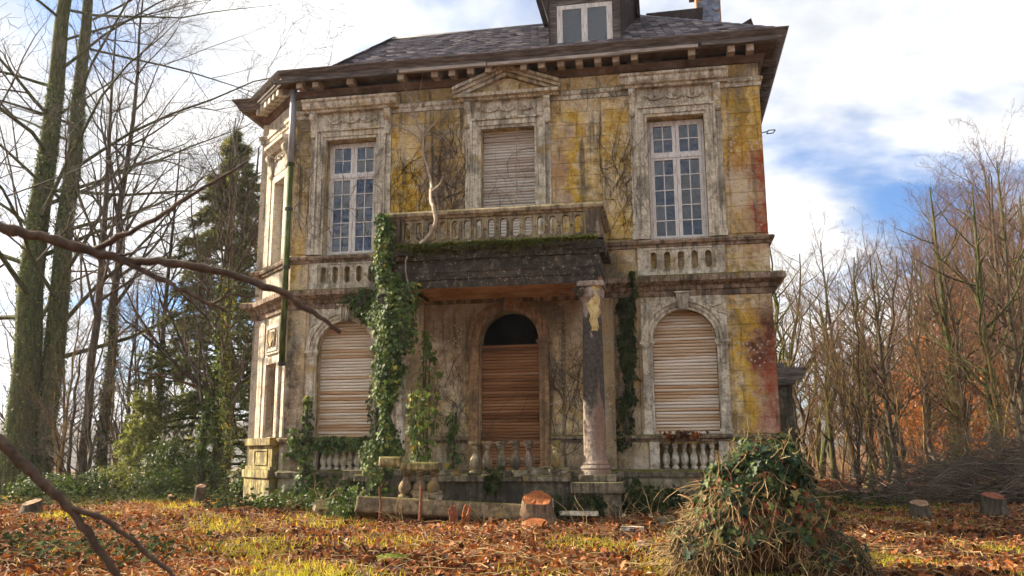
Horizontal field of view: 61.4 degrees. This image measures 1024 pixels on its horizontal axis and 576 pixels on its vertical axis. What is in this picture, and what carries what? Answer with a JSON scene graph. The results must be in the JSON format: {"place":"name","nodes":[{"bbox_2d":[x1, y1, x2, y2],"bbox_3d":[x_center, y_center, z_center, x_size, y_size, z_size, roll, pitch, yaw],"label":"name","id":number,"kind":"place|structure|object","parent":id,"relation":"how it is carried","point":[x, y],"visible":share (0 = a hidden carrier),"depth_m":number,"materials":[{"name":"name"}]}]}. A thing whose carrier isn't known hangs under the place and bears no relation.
{"place":"outdoors","nodes":[
{"label":"outdoors","id":0,"kind":"place"},
{"bbox_2d":[0,409,983,469],"bbox_3d":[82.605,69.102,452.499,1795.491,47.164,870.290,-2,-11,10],"label":"hills","id":1,"kind":"structure","parent":0,"point":[240,452],"depth_m":444.32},
{"bbox_2d":[0,443,1023,575],"bbox_3d":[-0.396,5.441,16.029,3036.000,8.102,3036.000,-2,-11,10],"label":"ground","id":2,"kind":"structure","parent":0,"point":[864,459],"depth_m":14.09,"materials":[{"name":"plant"}]},
{"bbox_2d":[0,199,82,420],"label":"bare tree","id":3,"kind":"object","parent":2,"relation":"on","point":[1,414],"visible":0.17,"depth_m":44.86,"materials":[{"name":"brown plant"}]},
{"bbox_2d":[0,469,93,496],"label":"bush","id":4,"kind":"object","parent":2,"relation":"on","point":[19,487],"visible":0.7,"depth_m":26.50,"materials":[{"name":"green plant"}]},
{"bbox_2d":[0,256,125,466],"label":"bare tree","id":5,"kind":"object","parent":2,"relation":"on","point":[64,369],"visible":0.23,"depth_m":36.66,"materials":[{"name":"brown plant"}]},
{"bbox_2d":[0,252,126,488],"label":"bare tree","id":6,"kind":"object","parent":2,"relation":"on","point":[58,467],"visible":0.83,"depth_m":30.51,"materials":[{"name":"brown plant"}]},
{"bbox_2d":[44,283,104,490],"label":"bare tree","id":7,"kind":"object","parent":2,"relation":"on","point":[63,421],"visible":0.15,"depth_m":40.42,"materials":[{"name":"brown plant"}]},
{"bbox_2d":[0,281,154,476],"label":"bare tree","id":8,"kind":"object","parent":2,"relation":"on","point":[68,468],"visible":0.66,"depth_m":30.88,"materials":[{"name":"brown plant"}]},
{"bbox_2d":[16,276,160,492],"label":"bare tree","id":9,"kind":"object","parent":2,"relation":"on","point":[89,447],"visible":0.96,"depth_m":28.29,"materials":[{"name":"brown plant"}]},
{"bbox_2d":[0,434,178,575],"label":"bare branch","id":10,"kind":"object","parent":2,"relation":"on","point":[25,465],"visible":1,"depth_m":3.19,"materials":[{"name":"brown plant"}]},
{"bbox_2d":[47,263,152,487],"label":"bare tree","id":11,"kind":"object","parent":2,"relation":"on","point":[112,413],"visible":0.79,"depth_m":30.30,"materials":[{"name":"brown plant"}]},
{"bbox_2d":[68,460,151,494],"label":"bush","id":12,"kind":"object","parent":2,"relation":"on","point":[104,480],"visible":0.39,"depth_m":27.39,"materials":[{"name":"green plant"}]},
{"bbox_2d":[34,0,195,485],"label":"bare tree","id":13,"kind":"object","parent":2,"relation":"on","point":[104,237],"visible":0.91,"depth_m":31.50,"materials":[{"name":"brown plant"}]},
{"bbox_2d":[47,0,214,493],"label":"bare tree","id":14,"kind":"object","parent":2,"relation":"on","point":[115,274],"visible":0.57,"depth_m":34.71,"materials":[{"name":"brown plant"}]},
{"bbox_2d":[72,294,200,468],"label":"bare tree","id":15,"kind":"object","parent":2,"relation":"on","point":[102,411],"visible":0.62,"depth_m":30.12,"materials":[{"name":"brown plant"}]},
{"bbox_2d":[96,389,177,495],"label":"young spruce","id":16,"kind":"object","parent":2,"relation":"on","point":[146,421],"visible":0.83,"depth_m":27.00,"materials":[{"name":"green plant"}]},
{"bbox_2d":[92,238,182,473],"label":"bare tree","id":17,"kind":"object","parent":2,"relation":"on","point":[151,324],"visible":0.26,"depth_m":34.66,"materials":[{"name":"brown plant"}]},
{"bbox_2d":[0,0,282,495],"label":"bare tree","id":18,"kind":"object","parent":2,"relation":"on","point":[28,316],"visible":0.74,"depth_m":34.03,"materials":[{"name":"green plant"}]},
{"bbox_2d":[64,126,219,470],"bbox_3d":[-13.565,0.415,32.808,4.101,14.787,5.370,-6,-12,26],"label":"bare tree","id":19,"kind":"object","parent":2,"relation":"on","point":[168,277],"visible":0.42,"depth_m":33.22,"materials":[{"name":"brown plant"}]},
{"bbox_2d":[96,231,188,481],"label":"bare tree","id":20,"kind":"object","parent":2,"relation":"on","point":[127,409],"visible":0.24,"depth_m":36.55,"materials":[{"name":"brown plant"}]},
{"bbox_2d":[126,434,205,498],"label":"bush","id":21,"kind":"object","parent":2,"relation":"on","point":[157,476],"visible":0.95,"depth_m":25.57,"materials":[{"name":"green plant"}]},
{"bbox_2d":[76,81,261,491],"bbox_3d":[-9.864,-0.233,30.969,5.940,15.636,9.061,-9,-14,37],"label":"bare tree","id":22,"kind":"object","parent":2,"relation":"on","point":[188,375],"visible":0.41,"depth_m":30.01,"materials":[{"name":"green plant"}]},
{"bbox_2d":[0,156,345,333],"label":"bare branch","id":23,"kind":"object","parent":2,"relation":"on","point":[95,251],"visible":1,"depth_m":3.39,"materials":[{"name":"brown plant"}]},
{"bbox_2d":[0,0,353,493],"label":"bare tree","id":24,"kind":"object","parent":2,"relation":"on","point":[54,322],"visible":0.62,"depth_m":33.93,"materials":[{"name":"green plant"}]},
{"bbox_2d":[102,127,260,488],"bbox_3d":[-10.905,0.691,33.282,8.323,14.376,8.099,4,-12,-21],"label":"conifer tree","id":25,"kind":"object","parent":2,"relation":"on","point":[189,409],"visible":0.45,"depth_m":32.04,"materials":[{"name":"green plant"}]},
{"bbox_2d":[118,93,262,494],"bbox_3d":[-9.860,-0.180,27.135,5.630,13.842,5.134,-2,-11,7],"label":"bare tree","id":26,"kind":"object","parent":2,"relation":"on","point":[227,420],"visible":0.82,"depth_m":26.61,"materials":[{"name":"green plant"}]},
{"bbox_2d":[162,453,222,491],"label":"bush","id":27,"kind":"object","parent":2,"relation":"on","point":[213,467],"visible":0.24,"depth_m":27.95,"materials":[{"name":"green plant"}]},
{"bbox_2d":[146,53,261,491],"bbox_3d":[-8.480,-0.397,28.444,5.961,14.656,5.436,2,-11,-13],"label":"bare tree","id":28,"kind":"object","parent":2,"relation":"on","point":[207,415],"visible":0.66,"depth_m":27.44,"materials":[{"name":"green plant"}]},
{"bbox_2d":[225,461,246,497],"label":"bush","id":29,"kind":"object","parent":2,"relation":"on","point":[239,482],"visible":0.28,"depth_m":22.64,"materials":[{"name":"green plant"}]},
{"bbox_2d":[251,487,334,511],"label":"bush","id":30,"kind":"object","parent":2,"relation":"on","point":[267,500],"visible":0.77,"depth_m":17.55,"materials":[{"name":"green plant"}]},
{"bbox_2d":[316,486,376,519],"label":"bush","id":31,"kind":"object","parent":2,"relation":"on","point":[343,511],"visible":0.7,"depth_m":16.04,"materials":[{"name":"green plant"}]},
{"bbox_2d":[355,496,520,520],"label":"fallen beam","id":32,"kind":"structure","parent":2,"relation":"on","point":[366,506],"depth_m":15.41,"materials":[{"name":"grey stone"}]},
{"bbox_2d":[410,489,442,499],"bbox_3d":[-1.562,3.782,15.804,0.579,0.154,0.259,4,-5,2],"label":"stone block","id":33,"kind":"object","parent":32,"relation":"on","point":[426,494],"depth_m":15.69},
{"bbox_2d":[379,456,441,498],"bbox_3d":[-1.881,3.502,15.892,1.140,0.760,0.310,0,-11,7],"label":"fallen balustrade","id":34,"kind":"object","parent":33,"relation":"on","point":[434,469],"visible":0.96,"depth_m":15.78,"materials":[{"name":"brown stone"}]},
{"bbox_2d":[5,269,915,486],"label":"wood","id":35,"kind":"object","parent":2,"relation":"on","point":[811,436],"depth_m":70.74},
{"bbox_2d":[0,477,952,570],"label":"ground ivy","id":36,"kind":"object","parent":2,"relation":"on","point":[75,498],"visible":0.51,"depth_m":18.22,"materials":[{"name":"plant"}]},
{"bbox_2d":[0,476,1023,575],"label":"fallen leaves","id":37,"kind":"object","parent":2,"relation":"on","point":[30,569],"depth_m":12.10,"materials":[{"name":"plant"}]},
{"bbox_2d":[231,0,805,517],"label":"mansion","id":38,"kind":"structure","parent":2,"relation":"on","point":[525,288],"depth_m":19.08,"materials":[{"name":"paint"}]},
{"bbox_2d":[279,395,372,506],"bbox_3d":[-3.763,3.533,18.243,3.571,2.650,1.593,-2,-11,10],"label":"ivy","id":39,"kind":"object","parent":38,"relation":"attached to","point":[293,440],"visible":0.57,"depth_m":18.89,"materials":[{"name":"green plant"}]},
{"bbox_2d":[291,124,389,251],"bbox_3d":[-4.041,-2.409,20.148,2.604,3.207,0.150,-2,-11,10],"label":"creeper","id":40,"kind":"object","parent":38,"relation":"attached to","point":[299,212],"visible":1,"depth_m":20.07,"materials":[{"name":"plant"}]},
{"bbox_2d":[327,142,375,254],"bbox_3d":[-3.745,-2.099,20.373,1.230,2.760,0.110,-2,-11,10],"label":"window","id":41,"kind":"structure","parent":38,"relation":"in","point":[353,176],"depth_m":20.38,"materials":[{"name":"white paint"}]},
{"bbox_2d":[339,264,381,444],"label":"ivy","id":42,"kind":"object","parent":38,"relation":"attached to","point":[357,299],"visible":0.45,"depth_m":19.26,"materials":[{"name":"green plant"}]},
{"bbox_2d":[350,213,425,509],"bbox_3d":[-2.438,1.516,17.357,1.520,6.103,1.422,-2,-11,10],"label":"ivy","id":43,"kind":"object","parent":38,"relation":"attached to","point":[391,339],"visible":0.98,"depth_m":17.04,"materials":[{"name":"green plant"}]},
{"bbox_2d":[391,75,452,296],"bbox_3d":[-2.271,-2.386,18.763,1.924,6.048,2.105,-2,-11,10],"label":"old vine","id":44,"kind":"object","parent":38,"relation":"attached to","point":[433,228],"visible":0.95,"depth_m":18.98,"materials":[{"name":"plant"}]},
{"bbox_2d":[386,105,467,240],"bbox_3d":[-1.989,-2.518,19.850,2.254,4.067,0.066,-2,-11,10],"label":"creeper","id":45,"kind":"object","parent":38,"relation":"attached to","point":[447,170],"visible":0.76,"depth_m":19.83,"materials":[{"name":"plant"}]},
{"bbox_2d":[405,331,462,469],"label":"ivy","id":46,"kind":"object","parent":38,"relation":"attached to","point":[415,437],"visible":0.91,"depth_m":18.14,"materials":[{"name":"green plant"}]},
{"bbox_2d":[426,315,583,466],"bbox_3d":[0.051,2.199,18.706,4.004,3.362,0.297,-2,-11,10],"label":"creeper","id":47,"kind":"object","parent":38,"relation":"attached to","point":[553,386],"visible":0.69,"depth_m":18.54,"materials":[{"name":"plant"}]},
{"bbox_2d":[480,465,689,520],"bbox_3d":[1.611,3.972,16.485,4.004,1.204,2.218,9,-14,-40],"label":"ivy","id":48,"kind":"object","parent":38,"relation":"attached to","point":[492,487],"visible":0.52,"depth_m":16.05,"materials":[{"name":"plant"}]},
{"bbox_2d":[593,95,653,240],"bbox_3d":[2.483,-2.776,19.029,1.362,3.562,0.151,-2,-11,10],"label":"creeper","id":49,"kind":"object","parent":38,"relation":"attached to","point":[622,176],"visible":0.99,"depth_m":19.01,"materials":[{"name":"plant"}]},
{"bbox_2d":[615,270,639,453],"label":"ivy","id":50,"kind":"object","parent":38,"relation":"attached to","point":[627,328],"visible":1,"depth_m":18.19,"materials":[{"name":"plant"}]},
{"bbox_2d":[647,119,708,239],"bbox_3d":[3.655,-2.389,19.067,1.230,2.760,0.110,-2,-11,10],"label":"window","id":51,"kind":"structure","parent":38,"relation":"in","point":[699,154],"depth_m":19.06,"materials":[{"name":"white paint"}]},
{"bbox_2d":[659,430,710,444],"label":"ivy","id":52,"kind":"object","parent":38,"relation":"attached to","point":[689,437],"visible":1,"depth_m":17.58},
{"bbox_2d":[514,490,559,524],"bbox_3d":[0.485,3.922,15.251,0.805,0.652,0.804,-6,-12,29],"label":"tree stump","id":53,"kind":"object","parent":2,"relation":"on","point":[529,507],"visible":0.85,"depth_m":15.10,"materials":[{"name":"wood"}]},
{"bbox_2d":[633,417,898,575],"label":"ivy mound","id":54,"kind":"object","parent":2,"relation":"on","point":[758,506],"visible":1,"depth_m":9.30,"materials":[{"name":"plant"}]},
{"bbox_2d":[768,220,841,382],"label":"bare tree","id":55,"kind":"object","parent":2,"relation":"on","point":[776,304],"visible":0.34,"depth_m":40.93,"materials":[{"name":"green plant"}]},
{"bbox_2d":[778,310,832,477],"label":"sapling","id":56,"kind":"object","parent":2,"relation":"on","point":[816,453],"visible":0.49,"depth_m":30.60,"materials":[{"name":"brown plant"}]},
{"bbox_2d":[775,291,839,432],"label":"bare tree","id":57,"kind":"object","parent":2,"relation":"on","point":[783,354],"visible":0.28,"depth_m":40.91,"materials":[{"name":"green plant"}]},
{"bbox_2d":[775,271,840,465],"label":"bare tree","id":58,"kind":"object","parent":2,"relation":"on","point":[801,412],"visible":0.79,"depth_m":29.42,"materials":[{"name":"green plant"}]},
{"bbox_2d":[770,236,855,450],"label":"bare tree","id":59,"kind":"object","parent":2,"relation":"on","point":[791,350],"visible":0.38,"depth_m":43.70,"materials":[{"name":"brown plant"}]},
{"bbox_2d":[778,282,865,460],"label":"bare tree","id":60,"kind":"object","parent":2,"relation":"on","point":[819,447],"visible":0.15,"depth_m":64.49,"materials":[{"name":"brown plant"}]},
{"bbox_2d":[794,311,863,474],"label":"sapling","id":61,"kind":"object","parent":2,"relation":"on","point":[816,434],"visible":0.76,"depth_m":28.65,"materials":[{"name":"brown plant"}]},
{"bbox_2d":[794,287,868,479],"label":"bare tree","id":62,"kind":"object","parent":2,"relation":"on","point":[832,450],"visible":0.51,"depth_m":30.67,"materials":[{"name":"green plant"}]},
{"bbox_2d":[773,273,891,482],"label":"sapling","id":63,"kind":"object","parent":2,"relation":"on","point":[871,399],"visible":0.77,"depth_m":27.90,"materials":[{"name":"brown plant"}]},
{"bbox_2d":[784,276,892,478],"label":"bare tree","id":64,"kind":"object","parent":2,"relation":"on","point":[827,448],"visible":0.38,"depth_m":40.92,"materials":[{"name":"brown plant"}]},
{"bbox_2d":[776,194,904,476],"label":"bare tree","id":65,"kind":"object","parent":2,"relation":"on","point":[823,274],"visible":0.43,"depth_m":43.33,"materials":[{"name":"brown plant"}]},
{"bbox_2d":[776,253,909,477],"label":"bare tree","id":66,"kind":"object","parent":2,"relation":"on","point":[823,450],"visible":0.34,"depth_m":42.95,"materials":[{"name":"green plant"}]},
{"bbox_2d":[799,293,890,479],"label":"sapling","id":67,"kind":"object","parent":2,"relation":"on","point":[845,441],"visible":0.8,"depth_m":26.59,"materials":[{"name":"brown plant"}]},
{"bbox_2d":[802,289,899,487],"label":"bare tree","id":68,"kind":"object","parent":2,"relation":"on","point":[862,352],"visible":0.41,"depth_m":31.74,"materials":[{"name":"brown plant"}]},
{"bbox_2d":[806,239,903,488],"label":"bare tree","id":69,"kind":"object","parent":2,"relation":"on","point":[860,382],"visible":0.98,"depth_m":24.39,"materials":[{"name":"brown plant"}]},
{"bbox_2d":[801,220,912,472],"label":"bare tree","id":70,"kind":"object","parent":2,"relation":"on","point":[881,438],"visible":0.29,"depth_m":43.48,"materials":[{"name":"brown plant"}]},
{"bbox_2d":[812,353,907,489],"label":"bare tree","id":71,"kind":"object","parent":2,"relation":"on","point":[858,445],"visible":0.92,"depth_m":23.95,"materials":[{"name":"brown plant"}]},
{"bbox_2d":[784,229,942,487],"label":"bare tree","id":72,"kind":"object","parent":2,"relation":"on","point":[872,390],"visible":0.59,"depth_m":31.56,"materials":[{"name":"brown plant"}]},
{"bbox_2d":[804,218,947,484],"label":"bare tree","id":73,"kind":"object","parent":2,"relation":"on","point":[887,360],"visible":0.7,"depth_m":29.77,"materials":[{"name":"brown plant"}]},
{"bbox_2d":[807,206,951,490],"bbox_3d":[12.295,2.043,28.283,4.003,9.530,4.221,4,-11,-19],"label":"bare tree","id":74,"kind":"object","parent":2,"relation":"on","point":[886,402],"visible":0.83,"depth_m":27.98,"materials":[{"name":"brown plant"}]},
{"bbox_2d":[818,242,943,480],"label":"bare tree","id":75,"kind":"object","parent":2,"relation":"on","point":[881,410],"visible":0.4,"depth_m":38.94,"materials":[{"name":"brown plant"}]},
{"bbox_2d":[836,220,958,464],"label":"bare tree","id":76,"kind":"object","parent":2,"relation":"on","point":[897,303],"visible":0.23,"depth_m":54.27,"materials":[{"name":"brown plant"}]},
{"bbox_2d":[861,320,946,477],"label":"sapling","id":77,"kind":"object","parent":2,"relation":"on","point":[899,433],"visible":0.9,"depth_m":27.49,"materials":[{"name":"brown plant"}]},
{"bbox_2d":[876,334,948,468],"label":"beech sapling","id":78,"kind":"object","parent":2,"relation":"on","point":[914,435],"visible":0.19,"depth_m":46.22,"materials":[{"name":"orange plant"}]},
{"bbox_2d":[804,359,1023,506],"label":"brush pile","id":79,"kind":"object","parent":2,"relation":"on","point":[947,484],"visible":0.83,"depth_m":21.66,"materials":[{"name":"plant"}]},
{"bbox_2d":[869,209,964,463],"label":"bare tree","id":80,"kind":"object","parent":2,"relation":"on","point":[915,286],"visible":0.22,"depth_m":52.56,"materials":[{"name":"brown plant"}]},
{"bbox_2d":[908,499,932,518],"bbox_3d":[7.626,4.150,16.100,0.433,0.386,0.427,-2,-11,10],"label":"tree stump","id":81,"kind":"object","parent":2,"relation":"on","point":[917,507],"visible":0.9,"depth_m":16.01,"materials":[{"name":"wood"}]},
{"bbox_2d":[844,219,1002,480],"bbox_3d":[18.579,2.816,37.937,4.510,11.834,6.549,9,-14,-41],"label":"bare tree","id":82,"kind":"object","parent":2,"relation":"on","point":[925,376],"visible":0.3,"depth_m":37.85,"materials":[{"name":"brown plant"}]},
{"bbox_2d":[879,167,970,454],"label":"bare tree","id":83,"kind":"object","parent":2,"relation":"on","point":[924,246],"visible":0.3,"depth_m":54.69,"materials":[{"name":"brown plant"}]},
{"bbox_2d":[881,261,983,482],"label":"sapling","id":84,"kind":"object","parent":2,"relation":"on","point":[922,404],"visible":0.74,"depth_m":28.02,"materials":[{"name":"brown plant"}]},
{"bbox_2d":[889,226,978,442],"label":"bare tree","id":85,"kind":"object","parent":2,"relation":"on","point":[935,322],"visible":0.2,"depth_m":40.92,"materials":[{"name":"brown plant"}]},
{"bbox_2d":[897,253,971,477],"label":"bare tree","id":86,"kind":"object","parent":2,"relation":"on","point":[935,409],"visible":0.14,"depth_m":41.31,"materials":[{"name":"brown plant"}]},
{"bbox_2d":[873,153,1004,482],"bbox_3d":[15.676,0.953,31.030,4.599,12.717,5.029,2,-11,-13],"label":"bare tree","id":87,"kind":"object","parent":2,"relation":"on","point":[945,317],"visible":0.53,"depth_m":30.97,"materials":[{"name":"brown plant"}]},
{"bbox_2d":[882,289,995,490],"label":"sapling","id":88,"kind":"object","parent":2,"relation":"on","point":[949,401],"visible":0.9,"depth_m":27.29,"materials":[{"name":"brown plant"}]},
{"bbox_2d":[875,210,1016,466],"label":"bare tree","id":89,"kind":"object","parent":2,"relation":"on","point":[945,291],"visible":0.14,"depth_m":47.13,"materials":[{"name":"brown plant"}]},
{"bbox_2d":[885,197,1012,483],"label":"bare tree","id":90,"kind":"object","parent":2,"relation":"on","point":[955,331],"visible":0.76,"depth_m":28.91,"materials":[{"name":"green plant"}]},
{"bbox_2d":[918,334,986,482],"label":"sapling","id":91,"kind":"object","parent":2,"relation":"on","point":[951,403],"visible":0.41,"depth_m":29.71,"materials":[{"name":"brown plant"}]},
{"bbox_2d":[891,240,1014,428],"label":"bare tree","id":92,"kind":"object","parent":2,"relation":"on","point":[930,370],"visible":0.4,"depth_m":33.70,"materials":[{"name":"brown plant"}]},
{"bbox_2d":[892,158,1023,492],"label":"bare tree","id":93,"kind":"object","parent":2,"relation":"on","point":[979,300],"visible":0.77,"depth_m":27.92,"materials":[{"name":"brown plant"}]},
{"bbox_2d":[902,262,1021,478],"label":"beech sapling","id":94,"kind":"object","parent":2,"relation":"on","point":[966,302],"visible":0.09,"depth_m":39.03,"materials":[{"name":"orange plant"}]},
{"bbox_2d":[903,162,1021,465],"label":"bare tree","id":95,"kind":"object","parent":2,"relation":"on","point":[961,248],"visible":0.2,"depth_m":47.95,"materials":[{"name":"brown plant"}]},
{"bbox_2d":[907,147,1023,472],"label":"bare tree","id":96,"kind":"object","parent":2,"relation":"on","point":[971,231],"visible":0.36,"depth_m":34.40,"materials":[{"name":"brown plant"}]},
{"bbox_2d":[916,118,1023,313],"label":"bare tree","id":97,"kind":"object","parent":2,"relation":"on","point":[1006,165],"visible":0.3,"depth_m":60.05,"materials":[{"name":"brown plant"}]},
{"bbox_2d":[924,119,1023,475],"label":"bare tree","id":98,"kind":"object","parent":2,"relation":"on","point":[998,276],"visible":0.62,"depth_m":32.18,"materials":[{"name":"brown plant"}]},
{"bbox_2d":[925,99,1023,475],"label":"bare tree","id":99,"kind":"object","parent":2,"relation":"on","point":[998,172],"visible":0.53,"depth_m":35.75,"materials":[{"name":"brown plant"}]},
{"bbox_2d":[935,117,1023,455],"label":"bare tree","id":100,"kind":"object","parent":2,"relation":"on","point":[979,213],"visible":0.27,"depth_m":43.05,"materials":[{"name":"brown plant"}]},
{"bbox_2d":[937,162,1023,438],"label":"bare tree","id":101,"kind":"object","parent":2,"relation":"on","point":[1018,377],"visible":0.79,"depth_m":28.49,"materials":[{"name":"brown plant"}]},
{"bbox_2d":[947,319,1023,485],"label":"sapling","id":102,"kind":"object","parent":2,"relation":"on","point":[992,394],"visible":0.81,"depth_m":25.33,"materials":[{"name":"brown plant"}]},
{"bbox_2d":[951,339,1023,478],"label":"beech sapling","id":103,"kind":"object","parent":2,"relation":"on","point":[986,408],"visible":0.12,"depth_m":33.59,"materials":[{"name":"orange plant"}]},
{"bbox_2d":[961,216,1023,387],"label":"bare tree","id":104,"kind":"object","parent":2,"relation":"on","point":[1020,317],"visible":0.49,"depth_m":30.21,"materials":[{"name":"brown plant"}]},
{"bbox_2d":[979,491,1009,517],"bbox_3d":[9.457,4.287,16.896,0.547,0.570,0.523,-10,-15,42],"label":"tree stump","id":105,"kind":"object","parent":2,"relation":"on","point":[993,503],"visible":0.82,"depth_m":16.77,"materials":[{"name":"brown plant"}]},
{"bbox_2d":[971,316,1023,483],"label":"sapling","id":106,"kind":"object","parent":2,"relation":"on","point":[1009,389],"visible":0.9,"depth_m":23.86,"materials":[{"name":"brown plant"}]},
{"bbox_2d":[0,0,1023,423],"label":"sky","id":107,"kind":"structure","parent":0,"point":[860,88],"materials":[{"name":"white"}]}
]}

